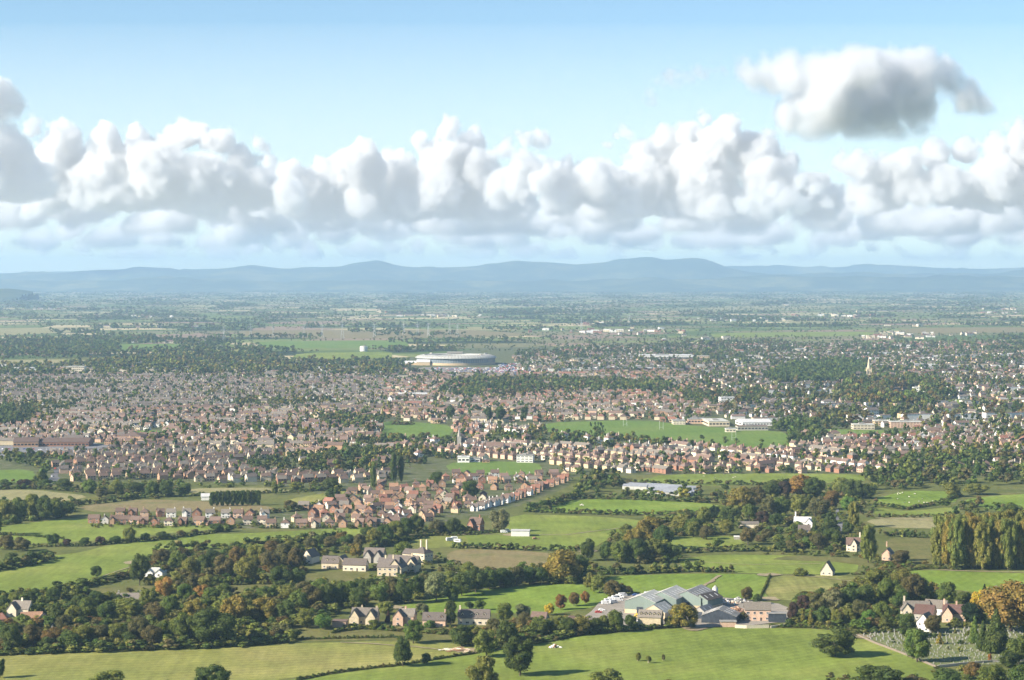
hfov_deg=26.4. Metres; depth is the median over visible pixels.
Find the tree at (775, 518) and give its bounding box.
[769,513,783,524]
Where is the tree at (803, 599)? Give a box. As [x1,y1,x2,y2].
[796,595,810,608]
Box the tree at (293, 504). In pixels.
[283,500,296,508]
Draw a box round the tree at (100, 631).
[89,624,109,639]
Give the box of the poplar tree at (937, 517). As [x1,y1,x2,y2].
[930,514,948,534]
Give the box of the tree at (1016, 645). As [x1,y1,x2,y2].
[1006,634,1023,663]
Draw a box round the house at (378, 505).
[370,502,383,509]
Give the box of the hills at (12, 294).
[0,289,40,301]
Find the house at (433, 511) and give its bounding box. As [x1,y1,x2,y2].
[427,508,436,516]
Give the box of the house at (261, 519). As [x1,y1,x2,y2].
[257,514,267,523]
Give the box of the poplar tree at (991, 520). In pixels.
[983,515,995,567]
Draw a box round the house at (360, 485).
[358,482,366,489]
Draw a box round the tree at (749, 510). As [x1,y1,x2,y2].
[742,503,756,520]
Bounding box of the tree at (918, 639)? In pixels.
[903,628,931,661]
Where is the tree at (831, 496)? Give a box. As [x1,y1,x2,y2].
[823,490,839,509]
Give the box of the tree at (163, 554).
[151,548,170,561]
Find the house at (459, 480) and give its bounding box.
[456,479,465,483]
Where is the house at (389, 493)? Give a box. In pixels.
[383,489,393,497]
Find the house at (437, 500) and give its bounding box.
[433,497,441,503]
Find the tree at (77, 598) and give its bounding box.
[71,593,85,605]
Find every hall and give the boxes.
[119,432,147,440]
[457,454,469,462]
[470,456,479,461]
[735,419,771,425]
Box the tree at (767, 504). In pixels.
[760,496,775,513]
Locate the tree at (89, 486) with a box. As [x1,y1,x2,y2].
[81,480,97,493]
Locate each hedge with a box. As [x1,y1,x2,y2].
[0,483,132,493]
[0,532,64,538]
[0,550,56,569]
[0,587,58,595]
[0,632,289,654]
[31,528,225,546]
[31,571,129,591]
[71,492,138,504]
[152,529,347,550]
[191,484,342,495]
[269,493,352,512]
[296,651,476,679]
[299,634,405,639]
[330,624,444,634]
[373,528,506,547]
[450,541,593,550]
[523,506,742,515]
[527,489,582,511]
[532,622,695,643]
[575,491,711,502]
[591,560,704,574]
[594,478,789,484]
[680,544,803,552]
[701,565,734,572]
[759,574,770,596]
[769,623,853,630]
[851,565,961,574]
[852,628,898,633]
[871,492,963,509]
[878,511,960,517]
[878,528,930,537]
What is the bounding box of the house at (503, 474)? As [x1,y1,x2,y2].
[499,472,508,479]
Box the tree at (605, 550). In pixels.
[599,541,611,560]
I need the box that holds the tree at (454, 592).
[446,585,459,600]
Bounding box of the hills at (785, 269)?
[0,264,1023,273]
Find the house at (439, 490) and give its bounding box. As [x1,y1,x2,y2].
[436,487,443,494]
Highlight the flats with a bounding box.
[926,427,941,432]
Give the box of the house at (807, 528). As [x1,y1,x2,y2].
[798,525,810,532]
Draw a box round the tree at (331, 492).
[324,487,340,497]
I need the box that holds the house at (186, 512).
[182,507,191,516]
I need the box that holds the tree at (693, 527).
[687,521,700,536]
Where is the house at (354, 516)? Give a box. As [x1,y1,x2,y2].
[351,512,362,521]
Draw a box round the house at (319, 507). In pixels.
[313,504,327,510]
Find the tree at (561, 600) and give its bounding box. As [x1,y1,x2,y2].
[555,594,567,608]
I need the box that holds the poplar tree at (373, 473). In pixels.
[370,461,376,487]
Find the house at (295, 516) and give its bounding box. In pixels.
[291,511,301,521]
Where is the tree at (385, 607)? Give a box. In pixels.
[375,601,393,613]
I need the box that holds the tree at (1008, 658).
[998,649,1018,667]
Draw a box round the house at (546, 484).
[542,480,548,488]
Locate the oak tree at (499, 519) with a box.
[489,509,509,531]
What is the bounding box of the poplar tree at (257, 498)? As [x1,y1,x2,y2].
[254,490,260,504]
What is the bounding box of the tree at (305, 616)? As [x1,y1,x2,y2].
[296,608,314,627]
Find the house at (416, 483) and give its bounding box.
[413,480,419,487]
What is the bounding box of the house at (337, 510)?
[334,508,344,517]
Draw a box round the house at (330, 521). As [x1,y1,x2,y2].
[324,516,334,527]
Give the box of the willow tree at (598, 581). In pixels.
[590,573,605,592]
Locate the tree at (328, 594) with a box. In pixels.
[317,582,336,604]
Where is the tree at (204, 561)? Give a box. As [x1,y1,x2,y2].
[197,554,213,572]
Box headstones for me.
[863,626,1022,643]
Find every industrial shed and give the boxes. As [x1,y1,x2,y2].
[624,589,664,613]
[645,601,672,618]
[656,585,685,605]
[679,584,713,608]
[696,604,713,618]
[697,591,722,607]
[701,605,740,623]
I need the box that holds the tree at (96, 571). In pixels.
[90,566,101,576]
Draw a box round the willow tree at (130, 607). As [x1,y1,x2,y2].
[114,598,144,618]
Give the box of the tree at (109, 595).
[102,591,117,601]
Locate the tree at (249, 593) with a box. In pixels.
[238,590,255,599]
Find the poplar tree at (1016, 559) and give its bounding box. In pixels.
[1013,520,1020,567]
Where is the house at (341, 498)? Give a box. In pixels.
[336,497,350,504]
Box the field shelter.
[734,535,740,539]
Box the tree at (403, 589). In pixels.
[394,578,413,603]
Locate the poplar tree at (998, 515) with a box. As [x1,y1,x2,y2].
[993,511,1005,520]
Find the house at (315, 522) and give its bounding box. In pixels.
[311,517,320,527]
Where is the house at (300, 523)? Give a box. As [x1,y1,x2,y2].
[295,518,310,527]
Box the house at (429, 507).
[423,504,433,509]
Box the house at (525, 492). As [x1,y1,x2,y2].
[518,488,526,496]
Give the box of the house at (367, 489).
[361,485,372,493]
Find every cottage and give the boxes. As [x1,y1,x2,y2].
[6,597,32,616]
[348,605,379,624]
[392,606,416,625]
[422,609,446,626]
[457,605,490,624]
[820,560,835,575]
[846,532,860,551]
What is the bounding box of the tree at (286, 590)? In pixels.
[277,584,297,598]
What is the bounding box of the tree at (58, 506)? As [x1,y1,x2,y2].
[51,498,64,517]
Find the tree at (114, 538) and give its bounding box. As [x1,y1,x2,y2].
[110,535,120,542]
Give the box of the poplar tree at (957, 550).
[946,515,966,567]
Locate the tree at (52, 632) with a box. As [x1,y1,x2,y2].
[41,626,63,644]
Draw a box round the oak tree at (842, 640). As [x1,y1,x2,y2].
[809,626,856,655]
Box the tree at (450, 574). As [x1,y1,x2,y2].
[444,570,456,584]
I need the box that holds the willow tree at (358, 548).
[350,543,362,557]
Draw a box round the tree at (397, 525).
[388,520,403,536]
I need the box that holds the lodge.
[916,612,931,631]
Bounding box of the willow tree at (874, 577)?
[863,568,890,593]
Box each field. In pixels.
[0,327,93,334]
[0,359,83,363]
[0,469,34,483]
[0,489,84,500]
[0,518,225,547]
[0,527,361,592]
[0,641,474,679]
[81,499,271,511]
[82,586,153,592]
[119,344,180,351]
[190,487,288,492]
[212,584,272,592]
[240,329,522,337]
[254,341,408,347]
[285,490,359,502]
[290,352,391,358]
[291,627,977,679]
[299,631,451,640]
[305,571,369,583]
[320,620,499,633]
[382,421,453,437]
[402,584,607,613]
[410,535,467,547]
[446,461,541,474]
[447,549,548,567]
[461,514,638,549]
[465,327,522,330]
[543,499,726,513]
[545,420,788,447]
[594,304,644,307]
[606,574,767,598]
[638,473,864,485]
[646,536,744,547]
[658,311,707,313]
[680,555,857,573]
[710,305,844,310]
[711,332,874,336]
[765,575,854,599]
[774,556,875,568]
[789,320,867,323]
[826,429,903,435]
[867,516,942,527]
[874,507,959,515]
[877,491,958,506]
[884,538,932,563]
[898,327,1023,333]
[909,570,1023,591]
[966,494,1023,510]
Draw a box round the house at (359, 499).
[354,496,363,504]
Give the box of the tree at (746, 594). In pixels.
[741,586,752,600]
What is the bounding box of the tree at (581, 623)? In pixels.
[571,617,590,632]
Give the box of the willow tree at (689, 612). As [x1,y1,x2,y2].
[668,602,697,626]
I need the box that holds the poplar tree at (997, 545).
[990,518,1004,568]
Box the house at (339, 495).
[335,494,348,501]
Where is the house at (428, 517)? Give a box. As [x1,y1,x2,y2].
[422,511,433,521]
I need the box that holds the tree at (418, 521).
[411,515,424,529]
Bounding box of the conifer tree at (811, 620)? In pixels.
[807,610,814,624]
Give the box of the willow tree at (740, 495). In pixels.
[727,486,755,508]
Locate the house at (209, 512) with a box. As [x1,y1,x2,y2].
[205,507,214,517]
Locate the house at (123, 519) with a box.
[119,514,129,524]
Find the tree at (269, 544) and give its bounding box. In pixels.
[263,540,278,552]
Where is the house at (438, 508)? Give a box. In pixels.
[432,502,443,512]
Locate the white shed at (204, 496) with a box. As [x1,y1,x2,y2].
[201,493,209,499]
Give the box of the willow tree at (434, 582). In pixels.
[424,572,448,600]
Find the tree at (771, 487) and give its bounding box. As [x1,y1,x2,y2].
[762,480,779,497]
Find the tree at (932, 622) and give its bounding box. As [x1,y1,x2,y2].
[923,615,940,632]
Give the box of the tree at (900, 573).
[890,568,911,583]
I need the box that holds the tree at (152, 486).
[144,480,159,494]
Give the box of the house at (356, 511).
[351,508,359,515]
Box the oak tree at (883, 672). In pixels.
[848,664,904,679]
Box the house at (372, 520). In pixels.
[367,516,376,526]
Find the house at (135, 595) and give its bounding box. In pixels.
[116,590,140,599]
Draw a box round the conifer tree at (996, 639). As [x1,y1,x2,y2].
[982,608,1009,653]
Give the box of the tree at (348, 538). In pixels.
[339,534,353,544]
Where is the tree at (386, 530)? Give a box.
[377,524,393,539]
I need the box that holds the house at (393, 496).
[390,493,398,499]
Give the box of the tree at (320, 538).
[314,534,324,544]
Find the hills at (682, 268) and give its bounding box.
[0,257,1023,281]
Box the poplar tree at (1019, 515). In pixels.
[1012,510,1023,522]
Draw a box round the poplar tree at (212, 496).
[209,492,215,505]
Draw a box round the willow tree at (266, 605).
[249,596,279,618]
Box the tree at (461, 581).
[452,571,471,595]
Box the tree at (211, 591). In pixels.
[201,587,219,597]
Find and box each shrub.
[0,535,15,549]
[1,552,17,563]
[13,537,30,550]
[22,550,38,562]
[36,550,51,554]
[36,636,54,646]
[122,631,135,645]
[143,574,155,585]
[171,574,184,582]
[185,574,200,586]
[198,574,213,586]
[210,576,221,585]
[421,652,430,663]
[423,620,434,627]
[564,575,577,583]
[619,583,627,592]
[627,586,632,592]
[792,567,809,575]
[878,622,888,629]
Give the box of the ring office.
[401,351,496,365]
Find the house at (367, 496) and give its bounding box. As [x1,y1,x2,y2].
[363,493,373,501]
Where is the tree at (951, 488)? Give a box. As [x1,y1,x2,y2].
[943,483,960,495]
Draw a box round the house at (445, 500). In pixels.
[442,497,453,505]
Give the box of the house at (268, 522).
[265,517,276,527]
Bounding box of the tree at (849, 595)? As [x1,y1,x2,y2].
[840,587,857,606]
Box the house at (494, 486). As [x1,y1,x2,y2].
[490,482,498,489]
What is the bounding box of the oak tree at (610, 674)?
[589,668,623,679]
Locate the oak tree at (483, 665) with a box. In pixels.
[465,654,498,679]
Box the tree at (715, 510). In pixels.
[709,506,720,519]
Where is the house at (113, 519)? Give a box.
[109,514,118,523]
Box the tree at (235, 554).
[228,545,246,562]
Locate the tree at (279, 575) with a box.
[268,565,291,585]
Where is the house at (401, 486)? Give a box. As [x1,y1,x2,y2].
[399,483,408,490]
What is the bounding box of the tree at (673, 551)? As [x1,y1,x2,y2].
[663,543,679,557]
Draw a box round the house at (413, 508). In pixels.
[407,504,416,512]
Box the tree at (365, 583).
[358,578,377,591]
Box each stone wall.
[735,625,768,627]
[858,635,936,666]
[937,659,1023,667]
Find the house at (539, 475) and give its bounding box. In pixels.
[535,471,542,479]
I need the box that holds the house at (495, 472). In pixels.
[490,468,499,476]
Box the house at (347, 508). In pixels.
[343,503,351,512]
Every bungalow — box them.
[20,611,46,624]
[145,567,166,576]
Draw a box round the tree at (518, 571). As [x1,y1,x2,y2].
[510,566,524,585]
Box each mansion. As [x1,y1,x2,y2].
[821,399,834,402]
[863,407,878,414]
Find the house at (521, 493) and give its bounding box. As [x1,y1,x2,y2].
[515,489,523,497]
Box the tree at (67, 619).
[55,614,73,628]
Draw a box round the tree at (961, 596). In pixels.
[953,591,970,603]
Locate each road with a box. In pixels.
[49,467,59,483]
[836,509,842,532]
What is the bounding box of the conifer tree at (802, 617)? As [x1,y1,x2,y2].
[800,610,804,621]
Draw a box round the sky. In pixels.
[0,0,1023,272]
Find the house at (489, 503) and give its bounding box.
[482,498,491,507]
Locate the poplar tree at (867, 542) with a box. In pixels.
[859,524,878,562]
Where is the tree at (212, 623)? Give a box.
[192,607,236,642]
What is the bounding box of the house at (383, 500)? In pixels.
[380,498,391,504]
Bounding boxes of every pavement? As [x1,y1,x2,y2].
[0,443,107,455]
[419,367,516,373]
[586,593,788,626]
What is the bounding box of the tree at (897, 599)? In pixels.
[891,588,912,607]
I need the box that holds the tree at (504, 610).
[496,602,513,619]
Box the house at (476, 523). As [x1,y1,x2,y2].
[467,514,484,531]
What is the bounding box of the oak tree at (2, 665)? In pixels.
[0,658,4,676]
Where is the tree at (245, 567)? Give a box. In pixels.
[233,556,258,579]
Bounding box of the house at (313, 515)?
[308,511,319,521]
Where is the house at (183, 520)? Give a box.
[177,515,188,525]
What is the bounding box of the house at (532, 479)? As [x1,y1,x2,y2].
[528,476,540,482]
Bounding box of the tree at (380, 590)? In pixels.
[369,580,388,602]
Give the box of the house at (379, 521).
[376,518,383,526]
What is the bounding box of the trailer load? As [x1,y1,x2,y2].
[548,644,561,647]
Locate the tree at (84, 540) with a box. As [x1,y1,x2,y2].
[79,537,88,543]
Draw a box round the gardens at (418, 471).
[0,345,1020,493]
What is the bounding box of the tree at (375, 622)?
[368,619,379,627]
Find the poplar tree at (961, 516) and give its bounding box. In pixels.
[954,513,966,519]
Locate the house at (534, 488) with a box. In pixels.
[527,485,536,493]
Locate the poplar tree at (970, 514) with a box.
[965,511,973,518]
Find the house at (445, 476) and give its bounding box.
[442,472,449,479]
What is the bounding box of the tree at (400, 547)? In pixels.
[393,541,412,554]
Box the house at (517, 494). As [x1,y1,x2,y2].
[511,491,519,499]
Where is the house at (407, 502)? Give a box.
[404,497,413,505]
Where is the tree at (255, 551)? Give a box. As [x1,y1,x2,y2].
[246,544,268,562]
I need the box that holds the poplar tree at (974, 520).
[964,515,981,569]
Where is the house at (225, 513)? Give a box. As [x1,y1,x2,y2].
[221,507,230,517]
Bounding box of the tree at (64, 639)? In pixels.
[56,630,79,647]
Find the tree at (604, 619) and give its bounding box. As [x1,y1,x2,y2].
[600,615,609,629]
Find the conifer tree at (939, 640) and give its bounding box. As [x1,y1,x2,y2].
[936,633,943,643]
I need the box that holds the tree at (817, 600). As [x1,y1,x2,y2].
[809,593,826,610]
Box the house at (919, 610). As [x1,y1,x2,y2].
[913,604,936,619]
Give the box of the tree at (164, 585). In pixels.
[154,576,172,595]
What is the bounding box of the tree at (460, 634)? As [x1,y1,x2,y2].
[449,624,474,645]
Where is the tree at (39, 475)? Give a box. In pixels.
[36,471,44,479]
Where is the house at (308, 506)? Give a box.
[298,501,312,509]
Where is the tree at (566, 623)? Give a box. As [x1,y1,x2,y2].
[557,616,575,631]
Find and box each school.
[485,442,504,449]
[505,443,516,448]
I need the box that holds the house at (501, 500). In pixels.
[495,495,503,504]
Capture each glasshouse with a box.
[622,482,653,489]
[643,483,665,487]
[647,487,676,493]
[655,484,680,486]
[664,488,696,496]
[669,485,700,489]
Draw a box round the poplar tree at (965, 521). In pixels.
[961,517,971,567]
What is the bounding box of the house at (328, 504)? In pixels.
[324,501,338,508]
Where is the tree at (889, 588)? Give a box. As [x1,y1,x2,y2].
[876,577,903,603]
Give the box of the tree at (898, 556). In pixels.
[890,550,909,563]
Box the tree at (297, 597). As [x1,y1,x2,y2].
[288,590,308,607]
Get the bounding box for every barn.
[342,558,368,570]
[637,609,663,628]
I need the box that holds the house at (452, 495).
[445,492,455,500]
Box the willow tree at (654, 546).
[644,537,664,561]
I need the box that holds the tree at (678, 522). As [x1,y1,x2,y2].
[670,514,689,528]
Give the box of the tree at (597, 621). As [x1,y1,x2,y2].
[588,617,603,628]
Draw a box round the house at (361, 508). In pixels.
[355,505,366,512]
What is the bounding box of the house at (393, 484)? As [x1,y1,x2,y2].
[389,483,398,489]
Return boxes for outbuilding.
[740,521,758,527]
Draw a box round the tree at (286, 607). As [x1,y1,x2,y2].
[275,599,295,618]
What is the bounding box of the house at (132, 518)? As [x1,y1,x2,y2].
[128,515,139,524]
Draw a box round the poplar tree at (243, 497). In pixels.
[240,490,245,505]
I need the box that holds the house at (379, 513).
[377,508,386,517]
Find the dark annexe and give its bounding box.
[768,611,786,622]
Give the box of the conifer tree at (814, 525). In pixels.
[811,520,817,528]
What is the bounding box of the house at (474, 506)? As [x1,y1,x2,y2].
[470,502,478,510]
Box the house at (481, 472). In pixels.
[476,469,484,476]
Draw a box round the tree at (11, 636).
[0,622,23,652]
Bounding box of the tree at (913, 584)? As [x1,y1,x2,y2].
[899,573,927,600]
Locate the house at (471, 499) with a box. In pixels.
[467,496,476,502]
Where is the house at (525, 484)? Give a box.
[521,480,528,488]
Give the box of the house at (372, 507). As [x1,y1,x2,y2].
[365,504,375,513]
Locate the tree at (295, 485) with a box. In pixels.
[289,481,302,489]
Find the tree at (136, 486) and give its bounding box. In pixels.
[125,482,142,491]
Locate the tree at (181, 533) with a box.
[176,530,185,536]
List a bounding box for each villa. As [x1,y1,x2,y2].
[718,396,734,402]
[794,512,812,526]
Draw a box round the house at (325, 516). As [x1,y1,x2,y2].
[322,513,330,521]
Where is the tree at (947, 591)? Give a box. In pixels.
[937,581,956,602]
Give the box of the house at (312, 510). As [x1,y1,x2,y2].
[308,506,318,515]
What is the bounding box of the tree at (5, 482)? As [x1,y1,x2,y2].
[0,479,11,487]
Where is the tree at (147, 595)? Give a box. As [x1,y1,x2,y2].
[139,589,155,603]
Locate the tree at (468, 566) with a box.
[460,561,478,571]
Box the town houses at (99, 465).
[0,304,1023,483]
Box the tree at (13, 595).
[8,591,19,600]
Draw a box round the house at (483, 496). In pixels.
[479,493,486,500]
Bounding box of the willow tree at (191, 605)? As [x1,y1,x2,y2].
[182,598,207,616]
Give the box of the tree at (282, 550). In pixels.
[274,543,291,564]
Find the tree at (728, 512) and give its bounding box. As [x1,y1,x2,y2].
[718,505,738,519]
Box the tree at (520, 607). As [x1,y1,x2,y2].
[515,603,530,615]
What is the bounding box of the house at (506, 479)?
[502,475,510,482]
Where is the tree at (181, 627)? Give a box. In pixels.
[170,612,197,636]
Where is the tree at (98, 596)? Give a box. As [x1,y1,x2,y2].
[89,591,105,604]
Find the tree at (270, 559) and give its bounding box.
[258,549,280,573]
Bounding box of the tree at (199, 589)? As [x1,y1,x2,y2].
[193,584,209,596]
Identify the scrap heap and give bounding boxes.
[729,597,748,602]
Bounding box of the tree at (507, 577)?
[496,567,514,586]
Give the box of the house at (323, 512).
[319,507,329,517]
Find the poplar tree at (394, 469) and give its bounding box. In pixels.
[390,452,397,482]
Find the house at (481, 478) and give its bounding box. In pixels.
[478,475,485,482]
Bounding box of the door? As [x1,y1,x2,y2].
[715,616,721,622]
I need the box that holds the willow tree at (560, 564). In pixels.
[541,549,583,581]
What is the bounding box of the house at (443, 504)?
[438,500,445,508]
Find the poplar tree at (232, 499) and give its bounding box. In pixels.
[230,491,235,505]
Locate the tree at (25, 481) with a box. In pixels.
[16,479,32,485]
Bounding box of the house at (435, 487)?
[431,482,438,490]
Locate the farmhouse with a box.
[377,555,407,575]
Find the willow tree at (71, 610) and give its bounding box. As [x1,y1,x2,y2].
[65,604,83,618]
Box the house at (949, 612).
[941,598,965,622]
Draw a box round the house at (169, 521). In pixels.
[164,515,173,525]
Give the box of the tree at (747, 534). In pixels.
[739,527,756,544]
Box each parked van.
[601,600,609,603]
[609,599,617,602]
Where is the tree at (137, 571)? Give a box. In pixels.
[129,553,150,584]
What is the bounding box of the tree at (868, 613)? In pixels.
[859,609,875,618]
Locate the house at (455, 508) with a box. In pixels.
[451,503,461,512]
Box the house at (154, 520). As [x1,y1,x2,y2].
[150,517,159,525]
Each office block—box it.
[66,365,86,372]
[516,453,534,462]
[697,355,708,357]
[851,422,874,429]
[872,419,888,425]
[889,420,922,427]
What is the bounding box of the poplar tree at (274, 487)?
[272,480,277,494]
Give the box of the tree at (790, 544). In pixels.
[786,541,797,550]
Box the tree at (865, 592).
[853,584,875,602]
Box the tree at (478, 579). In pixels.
[466,568,486,592]
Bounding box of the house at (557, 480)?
[551,476,560,484]
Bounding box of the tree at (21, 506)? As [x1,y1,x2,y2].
[12,497,27,516]
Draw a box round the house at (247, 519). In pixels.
[243,514,252,524]
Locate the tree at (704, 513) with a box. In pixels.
[696,507,711,521]
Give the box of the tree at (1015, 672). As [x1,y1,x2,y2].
[1006,664,1023,679]
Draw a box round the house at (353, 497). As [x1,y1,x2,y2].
[350,494,356,501]
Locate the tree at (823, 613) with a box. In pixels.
[815,606,830,623]
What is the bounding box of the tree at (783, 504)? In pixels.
[774,496,791,513]
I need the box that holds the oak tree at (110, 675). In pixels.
[88,670,124,679]
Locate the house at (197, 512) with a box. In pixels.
[192,507,202,517]
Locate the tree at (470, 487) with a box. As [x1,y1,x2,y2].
[461,480,480,495]
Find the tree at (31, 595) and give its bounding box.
[23,589,39,600]
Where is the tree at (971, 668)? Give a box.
[963,661,981,678]
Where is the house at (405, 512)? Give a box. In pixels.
[401,508,411,517]
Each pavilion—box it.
[725,427,735,431]
[998,397,1023,400]
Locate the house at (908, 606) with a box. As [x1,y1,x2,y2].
[900,596,929,615]
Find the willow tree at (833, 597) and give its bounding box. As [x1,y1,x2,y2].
[822,588,844,609]
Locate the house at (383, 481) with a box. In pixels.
[377,478,386,486]
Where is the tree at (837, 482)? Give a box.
[830,477,848,492]
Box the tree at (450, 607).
[444,600,456,624]
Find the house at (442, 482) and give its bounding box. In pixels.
[439,478,445,486]
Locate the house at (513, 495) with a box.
[505,492,514,500]
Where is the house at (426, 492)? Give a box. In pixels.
[421,488,430,498]
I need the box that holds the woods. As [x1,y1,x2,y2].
[0,290,1023,365]
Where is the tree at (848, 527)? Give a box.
[842,522,854,532]
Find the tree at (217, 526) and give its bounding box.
[208,523,223,530]
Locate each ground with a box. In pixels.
[0,292,1023,679]
[457,648,476,652]
[681,626,706,630]
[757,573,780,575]
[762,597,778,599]
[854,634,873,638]
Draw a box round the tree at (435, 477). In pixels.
[428,472,442,484]
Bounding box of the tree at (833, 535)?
[822,528,841,543]
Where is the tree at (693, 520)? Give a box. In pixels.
[683,518,702,530]
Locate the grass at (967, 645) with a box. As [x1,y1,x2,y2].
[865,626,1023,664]
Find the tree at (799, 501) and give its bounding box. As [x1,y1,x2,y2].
[789,494,809,509]
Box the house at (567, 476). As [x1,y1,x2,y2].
[561,473,569,480]
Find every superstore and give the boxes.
[13,437,39,446]
[39,438,93,445]
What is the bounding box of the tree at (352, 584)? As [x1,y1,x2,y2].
[342,581,358,589]
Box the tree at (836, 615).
[830,609,842,624]
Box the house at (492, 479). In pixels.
[488,476,500,483]
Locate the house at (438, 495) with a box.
[434,492,441,498]
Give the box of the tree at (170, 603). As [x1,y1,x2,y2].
[160,594,180,612]
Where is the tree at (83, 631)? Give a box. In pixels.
[72,624,95,640]
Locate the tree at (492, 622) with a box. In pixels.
[485,618,499,629]
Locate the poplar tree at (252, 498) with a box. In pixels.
[250,491,255,504]
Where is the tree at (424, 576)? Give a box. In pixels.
[419,573,428,580]
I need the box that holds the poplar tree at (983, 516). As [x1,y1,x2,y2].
[972,511,987,521]
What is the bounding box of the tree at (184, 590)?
[176,583,191,600]
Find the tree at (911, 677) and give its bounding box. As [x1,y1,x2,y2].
[902,675,926,679]
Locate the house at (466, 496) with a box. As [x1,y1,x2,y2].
[462,492,472,501]
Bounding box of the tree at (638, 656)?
[635,652,640,660]
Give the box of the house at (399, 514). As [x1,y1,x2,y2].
[393,511,403,521]
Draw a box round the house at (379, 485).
[375,481,383,489]
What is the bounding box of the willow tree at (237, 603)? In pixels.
[219,594,250,617]
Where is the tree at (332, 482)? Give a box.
[322,477,338,488]
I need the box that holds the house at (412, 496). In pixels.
[406,494,418,500]
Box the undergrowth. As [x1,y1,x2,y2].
[0,475,1023,679]
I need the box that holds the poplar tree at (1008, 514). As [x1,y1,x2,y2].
[1003,509,1014,519]
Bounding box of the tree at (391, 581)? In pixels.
[385,576,396,596]
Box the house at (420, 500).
[416,496,425,505]
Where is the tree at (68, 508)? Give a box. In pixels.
[62,501,74,515]
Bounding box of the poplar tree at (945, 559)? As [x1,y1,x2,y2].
[940,519,953,566]
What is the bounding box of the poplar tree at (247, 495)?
[245,490,250,504]
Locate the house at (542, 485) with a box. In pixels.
[536,481,543,489]
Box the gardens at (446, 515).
[148,476,572,528]
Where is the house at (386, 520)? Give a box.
[383,515,390,523]
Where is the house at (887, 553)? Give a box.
[882,542,894,560]
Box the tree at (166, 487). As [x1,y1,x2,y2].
[158,480,172,496]
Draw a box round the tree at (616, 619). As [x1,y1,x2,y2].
[607,610,624,631]
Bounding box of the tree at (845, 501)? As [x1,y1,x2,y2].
[839,496,854,510]
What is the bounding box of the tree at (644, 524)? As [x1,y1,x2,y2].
[636,516,662,538]
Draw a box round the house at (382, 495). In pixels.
[379,493,386,501]
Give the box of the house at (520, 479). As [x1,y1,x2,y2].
[516,475,522,482]
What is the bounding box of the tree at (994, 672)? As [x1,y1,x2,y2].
[976,664,1007,679]
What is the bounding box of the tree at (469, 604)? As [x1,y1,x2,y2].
[464,601,473,608]
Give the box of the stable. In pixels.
[511,529,530,535]
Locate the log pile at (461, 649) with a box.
[446,647,469,651]
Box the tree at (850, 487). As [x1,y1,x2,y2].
[840,479,863,495]
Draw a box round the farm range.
[387,553,421,572]
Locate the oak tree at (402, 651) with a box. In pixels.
[393,635,412,665]
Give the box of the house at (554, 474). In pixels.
[551,472,559,477]
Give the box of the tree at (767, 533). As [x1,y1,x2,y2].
[761,529,774,537]
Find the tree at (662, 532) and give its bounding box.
[653,525,673,542]
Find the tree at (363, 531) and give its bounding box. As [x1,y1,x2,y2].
[360,526,372,536]
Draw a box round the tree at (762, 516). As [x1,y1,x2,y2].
[756,511,769,522]
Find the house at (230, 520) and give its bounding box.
[226,514,234,524]
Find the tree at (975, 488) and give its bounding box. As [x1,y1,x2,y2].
[962,483,989,494]
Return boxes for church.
[457,428,476,444]
[849,358,871,378]
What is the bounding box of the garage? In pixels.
[331,619,348,627]
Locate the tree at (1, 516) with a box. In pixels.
[0,512,2,530]
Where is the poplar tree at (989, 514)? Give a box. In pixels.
[985,512,995,521]
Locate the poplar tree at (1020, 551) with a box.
[1016,518,1023,564]
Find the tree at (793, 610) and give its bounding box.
[787,602,798,619]
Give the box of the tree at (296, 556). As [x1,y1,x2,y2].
[288,547,306,566]
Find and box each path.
[344,642,452,650]
[530,526,632,534]
[704,575,721,585]
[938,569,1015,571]
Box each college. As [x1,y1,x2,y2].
[671,418,684,424]
[686,417,704,423]
[702,418,728,425]
[735,424,767,430]
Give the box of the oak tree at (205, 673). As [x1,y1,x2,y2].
[193,664,231,679]
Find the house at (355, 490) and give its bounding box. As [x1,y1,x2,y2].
[348,487,360,494]
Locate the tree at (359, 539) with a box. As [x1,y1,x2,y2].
[353,533,367,546]
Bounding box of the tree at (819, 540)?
[808,533,828,549]
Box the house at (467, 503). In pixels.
[464,499,471,508]
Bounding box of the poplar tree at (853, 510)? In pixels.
[847,501,859,525]
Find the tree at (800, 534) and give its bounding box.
[794,530,809,538]
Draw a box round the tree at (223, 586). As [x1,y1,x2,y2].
[216,582,232,592]
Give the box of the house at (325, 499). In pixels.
[323,497,337,504]
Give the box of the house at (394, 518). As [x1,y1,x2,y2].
[390,515,399,520]
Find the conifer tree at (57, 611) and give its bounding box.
[49,602,63,617]
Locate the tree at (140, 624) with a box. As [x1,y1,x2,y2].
[128,614,150,636]
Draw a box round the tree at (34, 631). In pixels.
[23,623,42,645]
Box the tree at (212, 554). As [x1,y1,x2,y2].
[206,549,217,562]
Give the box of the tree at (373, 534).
[365,528,381,545]
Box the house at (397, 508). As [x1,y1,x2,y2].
[394,504,402,512]
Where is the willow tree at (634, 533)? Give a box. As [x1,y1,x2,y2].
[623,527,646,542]
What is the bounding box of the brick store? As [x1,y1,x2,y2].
[719,620,736,626]
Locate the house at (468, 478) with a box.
[463,475,472,480]
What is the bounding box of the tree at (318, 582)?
[311,578,327,585]
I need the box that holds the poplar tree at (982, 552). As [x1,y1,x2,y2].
[972,521,992,569]
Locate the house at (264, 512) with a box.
[259,508,269,517]
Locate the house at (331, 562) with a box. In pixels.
[321,554,347,568]
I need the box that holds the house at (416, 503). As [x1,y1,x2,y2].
[409,501,419,509]
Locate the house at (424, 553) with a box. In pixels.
[402,539,432,563]
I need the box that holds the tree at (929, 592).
[923,580,934,598]
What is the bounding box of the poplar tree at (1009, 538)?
[999,517,1018,569]
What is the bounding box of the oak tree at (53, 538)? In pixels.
[46,533,59,544]
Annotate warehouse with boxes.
[638,354,693,358]

